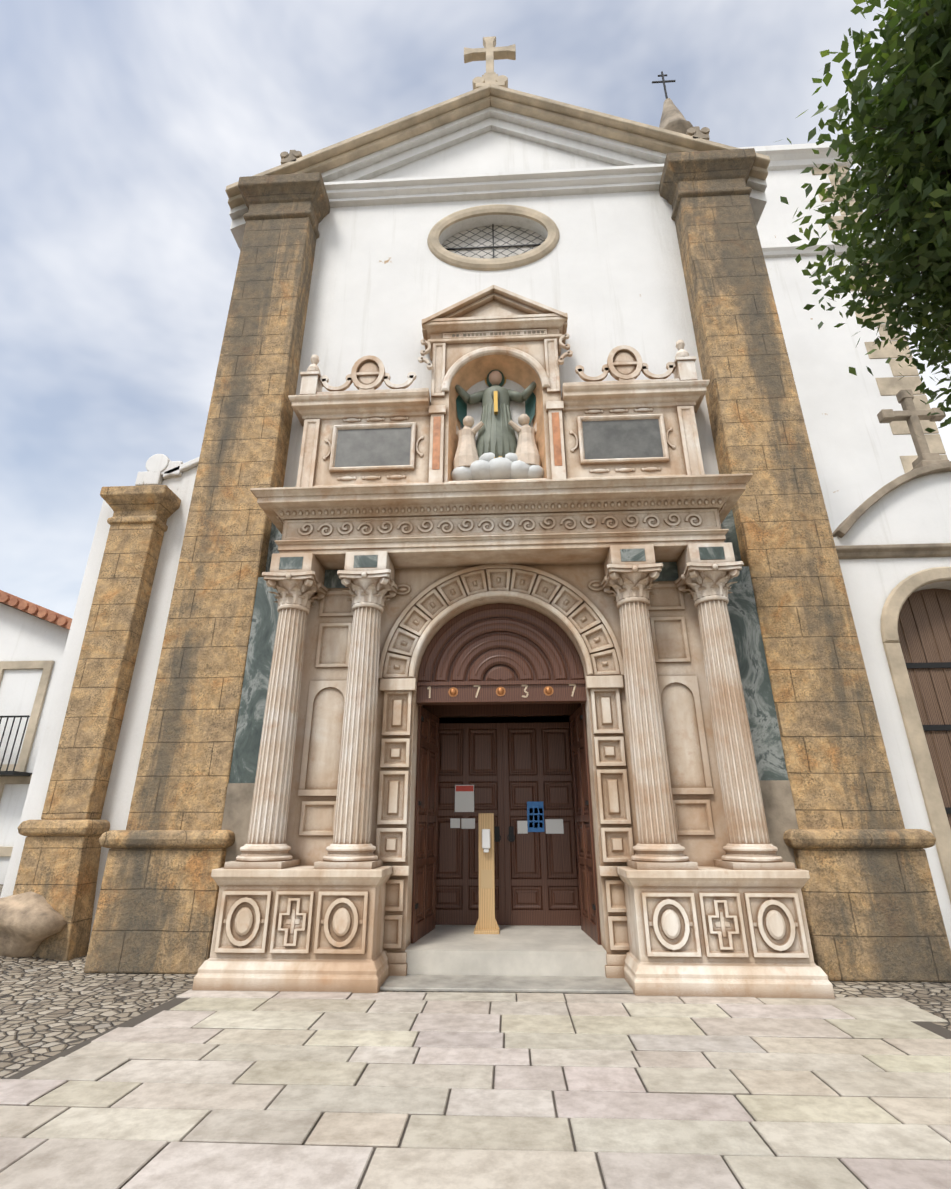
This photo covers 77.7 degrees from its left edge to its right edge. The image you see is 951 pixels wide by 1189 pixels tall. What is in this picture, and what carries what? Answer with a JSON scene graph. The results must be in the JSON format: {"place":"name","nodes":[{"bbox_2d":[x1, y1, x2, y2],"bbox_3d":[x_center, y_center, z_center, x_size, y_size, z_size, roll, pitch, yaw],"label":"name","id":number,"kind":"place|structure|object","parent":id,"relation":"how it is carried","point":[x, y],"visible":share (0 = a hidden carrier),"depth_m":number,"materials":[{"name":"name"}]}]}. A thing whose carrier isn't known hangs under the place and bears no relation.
{"place":"outdoors","nodes":[
{"label":"outdoors","id":0,"kind":"place"},
{"bbox_2d":[0,884,86,995],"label":"rising ground","id":1,"kind":"structure","parent":0,"point":[19,973],"depth_m":6.64,"materials":[{"name":"grey stone"}]},
{"bbox_2d":[0,891,66,957],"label":"boulder","id":2,"kind":"object","parent":1,"relation":"on","point":[30,921],"visible":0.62,"depth_m":7.03,"materials":[{"name":"stone"}]},
{"bbox_2d":[0,968,950,1078],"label":"ground","id":3,"kind":"structure","parent":0,"point":[42,1021],"depth_m":5.46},
{"bbox_2d":[0,603,68,883],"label":"house wall","id":4,"kind":"structure","parent":3,"relation":"on","point":[24,636],"depth_m":11.29,"materials":[{"name":"white paint"}]},
{"bbox_2d":[0,715,31,775],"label":"balcony rail","id":5,"kind":"object","parent":4,"relation":"attached to","point":[10,773],"visible":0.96,"depth_m":10.47,"materials":[{"name":"grey metal"}]},
{"bbox_2d":[0,661,54,855],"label":"house window frames","id":6,"kind":"structure","parent":4,"relation":"attached to","point":[47,668],"depth_m":11.00,"materials":[{"name":"beige stone"}]},
{"bbox_2d":[0,590,71,629],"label":"house roof tiles","id":7,"kind":"object","parent":4,"relation":"on","point":[31,608],"visible":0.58,"depth_m":11.58,"materials":[{"name":"orange tile"}]},
{"bbox_2d":[0,466,197,947],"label":"aisle wall","id":8,"kind":"structure","parent":3,"relation":"on","point":[118,797],"depth_m":8.70,"materials":[{"name":"white paint"}]},
{"bbox_2d":[13,485,180,960],"bbox_3d":[-5.403,1.602,8.780,1.065,6.677,1.270,-1,-21,3],"label":"side pilaster","id":9,"kind":"object","parent":8,"relation":"attached to","point":[59,864],"visible":0.73,"depth_m":8.22,"materials":[{"name":"brown stone"}]},
{"bbox_2d":[135,454,199,485],"bbox_3d":[-4.848,-2.117,10.287,1.651,0.864,0.700,-1,-21,3],"label":"roof ornament","id":10,"kind":"object","parent":8,"relation":"on","point":[160,468],"visible":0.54,"depth_m":9.95,"materials":[{"name":"white stone"}]},
{"bbox_2d":[84,172,329,973],"bbox_3d":[-3.641,-1.568,9.634,1.580,13.000,1.790,-1,-21,3],"label":"pilaster","id":11,"kind":"object","parent":3,"relation":"on","point":[158,895],"visible":0.69,"depth_m":8.13,"materials":[{"name":"stone"}]},
{"bbox_2d":[422,703,580,717],"bbox_3d":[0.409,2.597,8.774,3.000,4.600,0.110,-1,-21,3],"label":"lintel","id":12,"kind":"structure","parent":3,"relation":"on","point":[502,710],"depth_m":9.04,"materials":[{"name":"brown wood"}]},
{"bbox_2d":[435,723,505,924],"bbox_3d":[-0.139,3.244,8.558,1.100,2.720,0.060,-1,-21,3],"label":"leaf","id":13,"kind":"object","parent":12,"relation":"attached to","point":[470,753],"visible":0.69,"depth_m":8.55,"materials":[{"name":"brown wood"}]},
{"bbox_2d":[450,785,563,833],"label":"paper notices","id":14,"kind":"object","parent":13,"relation":"attached to","point":[464,801],"visible":0.85,"depth_m":8.50,"materials":[{"name":"white paper"}]},
{"bbox_2d":[456,786,472,790],"bbox_3d":[-0.160,2.849,8.670,0.258,0.079,0.004,-1,-21,3],"label":"header","id":15,"kind":"object","parent":14,"relation":"attached to","point":[464,788],"visible":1,"depth_m":8.67,"materials":[{"name":"red paper"}]},
{"bbox_2d":[502,722,580,925],"bbox_3d":[0.959,3.221,8.505,1.100,2.720,0.060,-1,-21,3],"label":"leaf","id":16,"kind":"object","parent":12,"relation":"attached to","point":[541,880],"visible":0.9,"depth_m":8.42,"materials":[{"name":"brown wood"}]},
{"bbox_2d":[527,802,543,831],"bbox_3d":[0.863,3.192,8.482,0.238,0.409,0.004,-1,-21,3],"label":"blue sign","id":17,"kind":"object","parent":16,"relation":"attached to","point":[538,806],"visible":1,"depth_m":8.48,"materials":[{"name":"blue"}]},
{"bbox_2d":[529,808,542,827],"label":"blue sign icons","id":18,"kind":"object","parent":17,"relation":"attached to","point":[536,817],"visible":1,"depth_m":8.48,"materials":[{"name":"paint"}]},
{"bbox_2d":[439,716,569,722],"bbox_3d":[0.416,2.670,8.890,3.000,4.650,2.280,-1,-21,3],"label":"interior box","id":19,"kind":"object","parent":3,"relation":"on","point":[504,719],"depth_m":10.30,"materials":[{"name":"black"}]},
{"bbox_2d":[405,925,606,976],"bbox_3d":[0.400,4.531,7.758,2.180,0.260,3.040,-1,-21,3],"label":"doorstep","id":20,"kind":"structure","parent":3,"relation":"on","point":[522,950],"depth_m":6.41,"materials":[{"name":"stone"}]},
{"bbox_2d":[474,813,499,933],"bbox_3d":[0.146,3.638,7.780,0.320,1.420,0.340,-1,-21,3],"label":"sanitiser stand","id":21,"kind":"object","parent":20,"relation":"on","point":[486,923],"visible":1,"depth_m":7.69,"materials":[{"name":"brown wood"}]},
{"bbox_2d":[482,829,489,852],"bbox_3d":[0.142,3.277,7.859,0.110,0.290,0.085,-1,-21,3],"label":"hand sanitizer dispenser","id":22,"kind":"object","parent":21,"relation":"attached to","point":[486,840],"visible":1,"depth_m":7.82,"materials":[{"name":"white plastic"}]},
{"bbox_2d":[481,870,491,887],"bbox_3d":[0.145,3.725,7.728,0.150,0.220,0.004,-1,-21,3],"label":"sign","id":23,"kind":"object","parent":21,"relation":"attached to","point":[486,878],"visible":1,"depth_m":7.73,"materials":[{"name":"beige"}]},
{"bbox_2d":[380,974,632,993],"bbox_3d":[0.305,3.984,6.043,2.560,0.035,0.560,-1,-21,3],"label":"threshold step","id":24,"kind":"object","parent":3,"relation":"on","point":[512,984],"visible":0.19,"depth_m":5.95,"materials":[{"name":"stone"}]},
{"bbox_2d":[285,564,728,953],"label":"portal wall","id":25,"kind":"structure","parent":3,"relation":"on","point":[682,743],"depth_m":7.29,"materials":[{"name":"beige stone"}]},
{"bbox_2d":[411,706,438,943],"bbox_3d":[-0.654,2.933,7.784,0.060,2.740,1.060,-4,-22,9],"label":"leaf","id":26,"kind":"object","parent":25,"relation":"attached to","point":[424,872],"visible":1,"depth_m":7.69,"materials":[{"name":"brown wood"}]},
{"bbox_2d":[415,715,595,909],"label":"door hardware","id":27,"kind":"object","parent":26,"relation":"attached to","point":[510,835],"depth_m":8.39,"materials":[{"name":"grey metal"}]},
{"bbox_2d":[416,603,586,704],"bbox_3d":[0.328,0.760,7.884,2.220,1.380,0.185,-1,-21,3],"label":"tympanum","id":28,"kind":"object","parent":25,"relation":"attached to","point":[490,649],"depth_m":7.78,"materials":[{"name":"brown wood"}]},
{"bbox_2d":[448,686,553,696],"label":"rosettes","id":29,"kind":"object","parent":28,"relation":"attached to","point":[500,691],"depth_m":7.61,"materials":[{"name":"gold metal"}]},
{"bbox_2d":[427,684,575,697],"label":"date numerals","id":30,"kind":"structure","parent":28,"relation":"attached to","point":[479,686],"depth_m":7.61,"materials":[{"name":"beige paint"}]},
{"bbox_2d":[298,676,713,795],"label":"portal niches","id":31,"kind":"object","parent":25,"relation":"attached to","point":[690,683],"visible":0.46,"depth_m":7.24,"materials":[{"name":"beige stone"}]},
{"bbox_2d":[299,564,713,977],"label":"portal reliefs","id":32,"kind":"object","parent":25,"relation":"attached to","point":[603,678],"visible":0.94,"depth_m":7.36,"materials":[{"name":"beige stone"}]},
{"bbox_2d":[569,704,600,944],"bbox_3d":[1.412,2.891,7.685,0.060,2.740,1.060,0,-21,-1],"label":"leaf","id":33,"kind":"object","parent":25,"relation":"attached to","point":[588,888],"visible":1,"depth_m":7.58,"materials":[{"name":"brown wood"}]},
{"bbox_2d":[229,509,788,782],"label":"marble panels","id":34,"kind":"object","parent":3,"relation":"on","point":[757,691],"visible":0.27,"depth_m":7.65,"materials":[{"name":"grey stone"}]},
{"bbox_2d":[192,865,834,998],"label":"column pedestals","id":35,"kind":"object","parent":3,"relation":"on","point":[644,974],"visible":0.65,"depth_m":5.91,"materials":[{"name":"stone"}]},
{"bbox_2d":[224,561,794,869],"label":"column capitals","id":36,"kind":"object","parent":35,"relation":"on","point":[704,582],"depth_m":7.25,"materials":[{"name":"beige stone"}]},
{"bbox_2d":[270,542,734,584],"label":"entablature blocks","id":37,"kind":"structure","parent":36,"relation":"on","point":[690,553],"depth_m":7.54,"materials":[{"name":"beige stone"}]},
{"bbox_2d":[250,473,752,569],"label":"entablature","id":38,"kind":"structure","parent":37,"relation":"on","point":[515,549],"depth_m":7.64,"materials":[{"name":"stone"}]},
{"bbox_2d":[288,285,709,486],"bbox_3d":[0.323,-3.121,9.435,6.540,4.337,0.570,-1,-21,3],"label":"attic body","id":39,"kind":"object","parent":38,"relation":"on","point":[493,308],"visible":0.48,"depth_m":9.25,"materials":[{"name":"beige stone"}]},
{"bbox_2d":[432,412,561,469],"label":"inlaid panels","id":40,"kind":"object","parent":39,"relation":"attached to","point":[556,442],"visible":1,"depth_m":8.97,"materials":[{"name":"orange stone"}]},
{"bbox_2d":[448,354,546,480],"bbox_3d":[0.337,-2.663,9.525,1.480,2.450,0.670,-1,-21,3],"label":"niche","id":41,"kind":"object","parent":39,"relation":"attached to","point":[470,374],"visible":0.35,"depth_m":9.64,"materials":[{"name":"stone"}]},
{"bbox_2d":[455,382,535,457],"bbox_3d":[0.336,-2.723,9.524,1.357,1.660,0.534,-1,-21,3],"label":"virgin statue robe","id":42,"kind":"object","parent":41,"relation":"attached to","point":[496,436],"visible":0.71,"depth_m":9.39,"materials":[{"name":"stone"}]},
{"bbox_2d":[456,370,535,384],"bbox_3d":[0.333,-3.555,9.816,1.440,0.384,0.285,-1,-21,3],"label":"virgin statue skin","id":43,"kind":"object","parent":42,"relation":"attached to","point":[495,376],"visible":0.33,"depth_m":9.75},
{"bbox_2d":[485,377,505,457],"bbox_3d":[0.336,-2.875,9.588,0.730,1.970,0.533,-1,-21,3],"label":"statue gilding","id":44,"kind":"object","parent":41,"relation":"in","point":[495,402],"visible":0.29,"depth_m":9.38,"materials":[{"name":"gold metal"}]},
{"bbox_2d":[456,370,535,426],"bbox_3d":[0.337,-2.965,9.658,1.360,1.708,0.310,-1,-21,3],"label":"virgin statue mantle","id":45,"kind":"object","parent":41,"relation":"attached to","point":[530,404],"visible":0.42,"depth_m":9.68,"materials":[{"name":"green stone"}]},
{"bbox_2d":[451,452,543,480],"bbox_3d":[0.342,-1.949,9.123,1.441,0.532,0.468,-1,-21,3],"label":"statue cloud base","id":46,"kind":"object","parent":41,"relation":"in","point":[487,466],"visible":0.69,"depth_m":8.94,"materials":[{"name":"white stone"}]},
{"bbox_2d":[453,414,540,468],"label":"angel statues","id":47,"kind":"object","parent":46,"relation":"on","point":[466,453],"visible":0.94,"depth_m":9.15,"materials":[{"name":"beige stone"}]},
{"bbox_2d":[452,330,543,336],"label":"inscription letters","id":48,"kind":"object","parent":39,"relation":"attached to","point":[484,334],"visible":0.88,"depth_m":9.76,"materials":[{"name":"stone"}]},
{"bbox_2d":[334,419,663,466],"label":"stone plaques","id":49,"kind":"object","parent":39,"relation":"attached to","point":[614,439],"visible":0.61,"depth_m":9.02,"materials":[{"name":"stone"}]},
{"bbox_2d":[300,333,697,396],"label":"scroll ornaments","id":50,"kind":"object","parent":39,"relation":"on","point":[625,364],"visible":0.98,"depth_m":9.36,"materials":[{"name":"stone"}]},
{"bbox_2d":[296,329,704,486],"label":"attic reliefs","id":51,"kind":"object","parent":39,"relation":"attached to","point":[549,377],"visible":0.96,"depth_m":9.09,"materials":[{"name":"beige stone"}]},
{"bbox_2d":[283,130,718,486],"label":"facade wall","id":52,"kind":"structure","parent":38,"relation":"on","point":[606,274],"depth_m":10.77,"materials":[{"name":"white paint"}]},
{"bbox_2d":[445,224,540,257],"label":"window bars","id":53,"kind":"object","parent":52,"relation":"attached to","point":[493,246],"visible":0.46,"depth_m":11.34,"materials":[{"name":"grey metal"}]},
{"bbox_2d":[427,204,559,270],"bbox_3d":[0.330,-6.759,11.119,2.500,1.726,0.070,-1,-21,3],"label":"oval window frame","id":54,"kind":"object","parent":52,"relation":"attached to","point":[439,251],"visible":1,"depth_m":11.03,"materials":[{"name":"stone"}]},
{"bbox_2d":[442,225,544,258],"bbox_3d":[0.343,-6.667,11.357,2.100,1.260,0.001,-1,-21,3],"label":"oculus glass","id":55,"kind":"object","parent":52,"relation":"in","point":[483,236],"depth_m":11.42,"materials":[{"name":"glass"}]},
{"bbox_2d":[324,164,663,207],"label":"cornice","id":56,"kind":"structure","parent":52,"relation":"attached to","point":[577,181],"depth_m":11.45,"materials":[{"name":"white paint"}]},
{"bbox_2d":[225,84,769,250],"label":"pediment molding","id":57,"kind":"structure","parent":52,"relation":"on","point":[624,130],"depth_m":11.80,"materials":[{"name":"beige stone"}]},
{"bbox_2d":[464,36,515,89],"bbox_3d":[0.311,-11.254,12.639,1.120,2.020,0.440,-1,-21,3],"label":"stone cross","id":58,"kind":"object","parent":57,"relation":"on","point":[489,53],"visible":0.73,"depth_m":12.74,"materials":[{"name":"stone"}]},
{"bbox_2d":[280,126,709,164],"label":"roof ornaments","id":59,"kind":"object","parent":57,"relation":"on","point":[694,132],"visible":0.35,"depth_m":11.34,"materials":[{"name":"stone"}]},
{"bbox_2d":[659,98,692,133],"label":"spire","id":60,"kind":"structure","parent":57,"relation":"on","point":[673,118],"depth_m":14.30,"materials":[{"name":"beige stone"}]},
{"bbox_2d":[652,71,675,98],"bbox_3d":[4.887,-13.106,15.250,0.600,1.264,0.040,-1,-21,3],"label":"iron cross","id":61,"kind":"object","parent":60,"relation":"on","point":[662,75],"visible":0.88,"depth_m":15.32,"materials":[{"name":"metal"}]},
{"bbox_2d":[276,499,725,524],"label":"dentils","id":62,"kind":"object","parent":38,"relation":"on","point":[506,507],"visible":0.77,"depth_m":7.70,"materials":[{"name":"stone"}]},
{"bbox_2d":[283,509,719,539],"bbox_3d":[0.269,-0.905,7.703,5.261,0.236,0.037,-1,-21,3],"label":"scroll frieze","id":63,"kind":"object","parent":38,"relation":"attached to","point":[587,521],"visible":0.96,"depth_m":7.68,"materials":[{"name":"beige stone"}]},
{"bbox_2d":[279,547,724,587],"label":"dark impost panels","id":64,"kind":"object","parent":37,"relation":"attached to","point":[668,572],"visible":0.77,"depth_m":7.57,"materials":[{"name":"grey stone"}]},
{"bbox_2d":[247,600,769,843],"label":"column shafts","id":65,"kind":"object","parent":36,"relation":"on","point":[745,818],"depth_m":6.81,"materials":[{"name":"beige stone"}]},
{"bbox_2d":[214,891,808,957],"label":"carved pedestal panels","id":66,"kind":"object","parent":35,"relation":"attached to","point":[775,925],"visible":1,"depth_m":5.94,"materials":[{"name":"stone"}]},
{"bbox_2d":[659,148,950,981],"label":"pilaster","id":67,"kind":"object","parent":3,"relation":"on","point":[871,905],"visible":0.83,"depth_m":7.70,"materials":[{"name":"stone"}]},
{"bbox_2d":[833,471,950,948],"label":"annex wall","id":68,"kind":"structure","parent":3,"relation":"on","point":[916,511],"depth_m":8.88,"materials":[{"name":"white paint"}]},
{"bbox_2d":[832,461,950,558],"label":"annex mouldings","id":69,"kind":"object","parent":68,"relation":"attached to","point":[842,529],"visible":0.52,"depth_m":8.98,"materials":[{"name":"beige stone"}]},
{"bbox_2d":[877,389,948,470],"bbox_3d":[7.516,-2.706,10.034,1.040,1.830,0.400,-1,-21,3],"label":"stone cross","id":70,"kind":"object","parent":69,"relation":"on","point":[911,415],"visible":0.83,"depth_m":10.10,"materials":[{"name":"beige stone"}]},
{"bbox_2d":[881,567,950,901],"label":"door frame","id":71,"kind":"object","parent":68,"relation":"attached to","point":[902,591],"visible":1,"depth_m":8.14,"materials":[{"name":"beige stone"}]},
{"bbox_2d":[898,588,950,828],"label":"annex door planks","id":72,"kind":"object","parent":71,"relation":"in","point":[924,626],"visible":0.52,"depth_m":8.70,"materials":[{"name":"brown wood"}]},
{"bbox_2d":[905,662,950,813],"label":"annex door straps","id":73,"kind":"object","parent":72,"relation":"attached to","point":[933,665],"visible":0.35,"depth_m":8.63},
{"bbox_2d":[0,0,950,618],"label":"sky","id":74,"kind":"structure","parent":0,"point":[126,126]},
{"bbox_2d":[0,989,950,1188],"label":"paving","id":75,"kind":"structure","parent":0,"point":[945,1033],"depth_m":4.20,"materials":[{"name":"grey stone"}]},
{"bbox_2d":[221,780,797,868],"bbox_3d":[0.337,3.293,7.003,6.800,2.018,0.450,-1,-21,3],"label":"base panel","id":76,"kind":"object","parent":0,"point":[779,808],"visible":0.14,"depth_m":6.98,"materials":[{"name":"beige stone"}]},
{"bbox_2d":[757,169,945,532],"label":"tower wall","id":77,"kind":"structure","parent":0,"point":[858,449],"depth_m":13.47,"materials":[{"name":"white paint"}]},
{"bbox_2d":[736,141,883,257],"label":"tower cornices","id":78,"kind":"object","parent":77,"relation":"attached to","point":[792,156],"visible":0.06,"depth_m":15.79,"materials":[{"name":"white paint"}]},
{"bbox_2d":[811,166,947,472],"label":"corner quoins","id":79,"kind":"object","parent":77,"relation":"attached to","point":[890,386],"visible":0.17,"depth_m":13.30,"materials":[{"name":"beige stone"}]},
{"bbox_2d":[775,0,950,436],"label":"tree","id":80,"kind":"object","parent":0,"point":[921,60],"depth_m":4.38,"materials":[{"name":"green plant"}]}
]}

